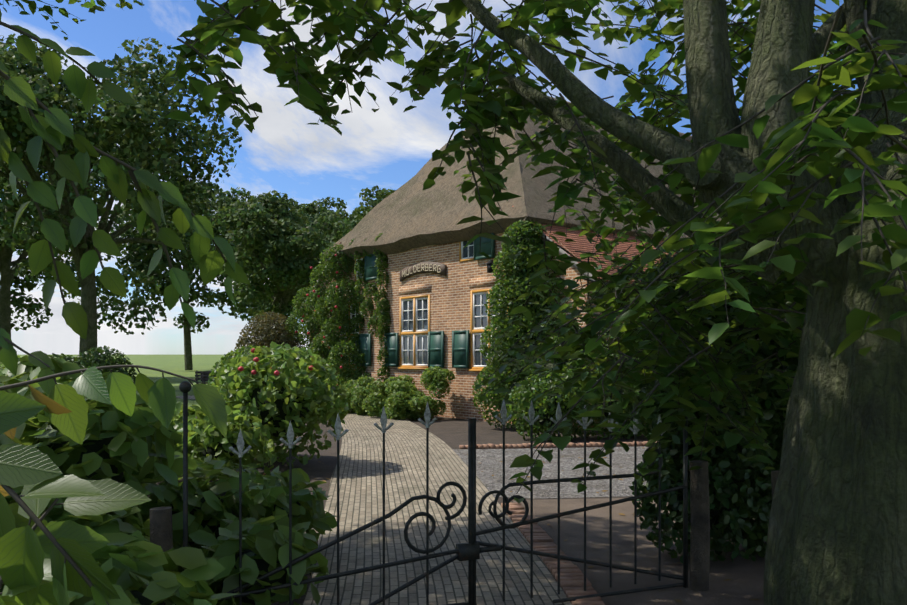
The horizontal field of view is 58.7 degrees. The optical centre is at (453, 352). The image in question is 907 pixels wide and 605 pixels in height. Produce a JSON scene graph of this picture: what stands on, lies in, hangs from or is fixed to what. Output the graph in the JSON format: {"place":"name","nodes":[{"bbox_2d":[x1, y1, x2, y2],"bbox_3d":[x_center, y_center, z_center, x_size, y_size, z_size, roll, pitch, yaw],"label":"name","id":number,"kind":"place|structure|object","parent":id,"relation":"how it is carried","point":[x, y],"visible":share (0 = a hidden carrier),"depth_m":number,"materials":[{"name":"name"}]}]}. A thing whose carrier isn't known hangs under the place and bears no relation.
{"place":"outdoors","nodes":[
{"label":"outdoors","id":0,"kind":"place"},
{"bbox_2d":[17,355,228,419],"bbox_3d":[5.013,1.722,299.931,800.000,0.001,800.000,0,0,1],"label":"ground","id":1,"kind":"structure","parent":0,"point":[174,364],"depth_m":99.48,"materials":[{"name":"green plant"}]},
{"bbox_2d":[0,67,329,369],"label":"tree trunks","id":2,"kind":"object","parent":1,"relation":"on","point":[88,294],"visible":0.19,"depth_m":36.69,"materials":[{"name":"brown plant"}]},
{"bbox_2d":[0,33,857,336],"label":"trees","id":3,"kind":"object","parent":2,"relation":"attached to","point":[120,129],"visible":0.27,"depth_m":38.38,"materials":[{"name":"green plant"}]},
{"bbox_2d":[195,370,215,383],"bbox_3d":[-9.891,1.247,34.145,1.800,0.950,2.060,0,0,-24],"label":"garden bench set","id":4,"kind":"object","parent":1,"relation":"on","point":[202,376],"visible":0.33,"depth_m":34.28,"materials":[{"name":"brown wood"}]},
{"bbox_2d":[0,341,454,604],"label":"green shrubs","id":5,"kind":"object","parent":1,"relation":"on","point":[144,448],"visible":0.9,"depth_m":5.59,"materials":[{"name":"green plant"}]},
{"bbox_2d":[235,311,304,359],"bbox_3d":[-6.220,0.152,27.424,2.449,3.117,2.242,0,0,1],"label":"reddish shrub","id":6,"kind":"object","parent":1,"relation":"on","point":[267,329],"visible":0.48,"depth_m":26.94,"materials":[{"name":"brown plant"}]},
{"bbox_2d":[148,409,650,604],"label":"ground soil beds","id":7,"kind":"object","parent":1,"relation":"on","point":[451,433],"visible":0.14,"depth_m":15.57,"materials":[{"name":"brown soil"}]},
{"bbox_2d":[179,381,687,604],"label":"wrought iron gate","id":8,"kind":"object","parent":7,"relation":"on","point":[470,550],"visible":1,"depth_m":5.16,"materials":[{"name":"black metal"}]},
{"bbox_2d":[208,220,677,440],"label":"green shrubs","id":9,"kind":"object","parent":7,"relation":"on","point":[513,285],"visible":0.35,"depth_m":18.26,"materials":[{"name":"green plant"}]},
{"bbox_2d":[238,254,342,385],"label":"red flowers","id":10,"kind":"object","parent":9,"relation":"attached to","point":[253,372],"visible":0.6,"depth_m":11.80,"materials":[{"name":"red plant"}]},
{"bbox_2d":[48,247,798,562],"bbox_3d":[-8.586,0.409,18.688,38.195,2.705,9.210,0,0,34],"label":"hedge","id":11,"kind":"object","parent":1,"relation":"on","point":[750,533],"visible":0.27,"depth_m":6.43,"materials":[{"name":"green plant"}]},
{"bbox_2d":[36,233,803,604],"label":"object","id":12,"kind":"object","parent":11,"relation":"on","point":[138,595],"visible":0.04,"depth_m":6.49,"materials":[{"name":"green plant"}]},
{"bbox_2d":[0,0,906,502],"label":"tree","id":13,"kind":"object","parent":1,"relation":"on","point":[822,134],"depth_m":4.16,"materials":[{"name":"green plant"}]},
{"bbox_2d":[311,223,644,431],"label":"house walls","id":14,"kind":"structure","parent":1,"relation":"on","point":[449,292],"depth_m":21.34,"materials":[{"name":"brown brick"}]},
{"bbox_2d":[326,233,509,367],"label":"window shutters","id":15,"kind":"object","parent":14,"relation":"attached to","point":[460,348],"visible":0.6,"depth_m":21.56,"materials":[{"name":"green wood"}]},
{"bbox_2d":[400,261,445,281],"bbox_3d":[-0.865,-2.253,22.153,0.030,0.470,2.140,0,0,-38],"label":"name sign","id":16,"kind":"object","parent":14,"relation":"attached to","point":[442,267],"visible":0.9,"depth_m":22.07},
{"bbox_2d":[402,264,440,276],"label":"house sign letters","id":17,"kind":"object","parent":16,"relation":"attached to","point":[422,268],"visible":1,"depth_m":22.06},
{"bbox_2d":[339,242,508,370],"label":"window frames","id":18,"kind":"structure","parent":14,"relation":"in","point":[414,333],"depth_m":21.94,"materials":[{"name":"yellow wood"}]},
{"bbox_2d":[340,241,506,366],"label":"window sashes","id":19,"kind":"object","parent":18,"relation":"in","point":[416,329],"visible":0.31,"depth_m":22.42,"materials":[{"name":"white wood"}]},
{"bbox_2d":[342,241,501,364],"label":"windows","id":20,"kind":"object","parent":19,"relation":"in","point":[477,325],"visible":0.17,"depth_m":22.15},
{"bbox_2d":[486,260,493,272],"bbox_3d":[0.941,-2.113,19.693,0.260,0.330,0.200,0,0,-38],"label":"wall lantern","id":21,"kind":"object","parent":14,"relation":"attached to","point":[489,263],"visible":0.7,"depth_m":19.61,"materials":[{"name":"black metal"}]},
{"bbox_2d":[304,205,682,307],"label":"house roof tiles","id":22,"kind":"object","parent":14,"relation":"on","point":[582,243],"visible":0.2,"depth_m":18.77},
{"bbox_2d":[324,115,729,262],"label":"thatched roof","id":23,"kind":"structure","parent":14,"relation":"on","point":[411,213],"depth_m":21.88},
{"bbox_2d":[497,87,691,141],"bbox_3d":[9.663,-7.808,30.727,20.920,0.551,0.555,0,0,-38],"label":"house ridge cap","id":24,"kind":"object","parent":23,"relation":"on","point":[689,138],"visible":0.02,"depth_m":29.40,"materials":[{"name":"brown"}]},
{"bbox_2d":[0,9,249,604],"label":"leaves","id":25,"kind":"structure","parent":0,"point":[35,569],"depth_m":1.15,"materials":[{"name":"green plant"}]},
{"bbox_2d":[176,395,571,604],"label":"path","id":26,"kind":"structure","parent":0,"point":[361,478],"depth_m":7.58,"materials":[{"name":"brick"}]},
{"bbox_2d":[0,0,857,354],"label":"sky","id":27,"kind":"structure","parent":0,"point":[386,147],"materials":[{"name":"blue"}]},
{"bbox_2d":[229,399,665,456],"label":"fence finials","id":28,"kind":"object","parent":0,"point":[338,428],"visible":0.83,"depth_m":5.04,"materials":[{"name":"black metal"}]},
{"bbox_2d":[301,229,594,307],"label":"house barge boards","id":29,"kind":"object","parent":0,"point":[561,251],"visible":0.04,"depth_m":17.77,"materials":[{"name":"brown wood"}]},
{"bbox_2d":[452,446,670,498],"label":"gravel ground","id":30,"kind":"structure","parent":0,"point":[489,463],"depth_m":11.71,"materials":[{"name":"grey gravel"}]},
{"bbox_2d":[459,441,658,604],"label":"brick edging","id":31,"kind":"object","parent":30,"relation":"on","point":[571,579],"visible":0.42,"depth_m":6.95,"materials":[{"name":"brick"}]},
{"bbox_2d":[512,498,766,604],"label":"dirt ground","id":32,"kind":"structure","parent":0,"point":[744,584],"depth_m":6.62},
{"bbox_2d":[150,460,778,604],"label":"wooden posts","id":33,"kind":"object","parent":32,"relation":"on","point":[161,532],"visible":0.52,"depth_m":5.80,"materials":[{"name":"brown wood"}]},
{"bbox_2d":[263,447,758,601],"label":"fallen leaves","id":34,"kind":"object","parent":32,"relation":"on","point":[676,600],"visible":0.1,"depth_m":8.52,"materials":[{"name":"brown plant"}]},
{"bbox_2d":[461,0,906,604],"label":"tree trunk and limbs","id":35,"kind":"object","parent":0,"point":[837,528],"visible":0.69,"depth_m":3.17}
]}

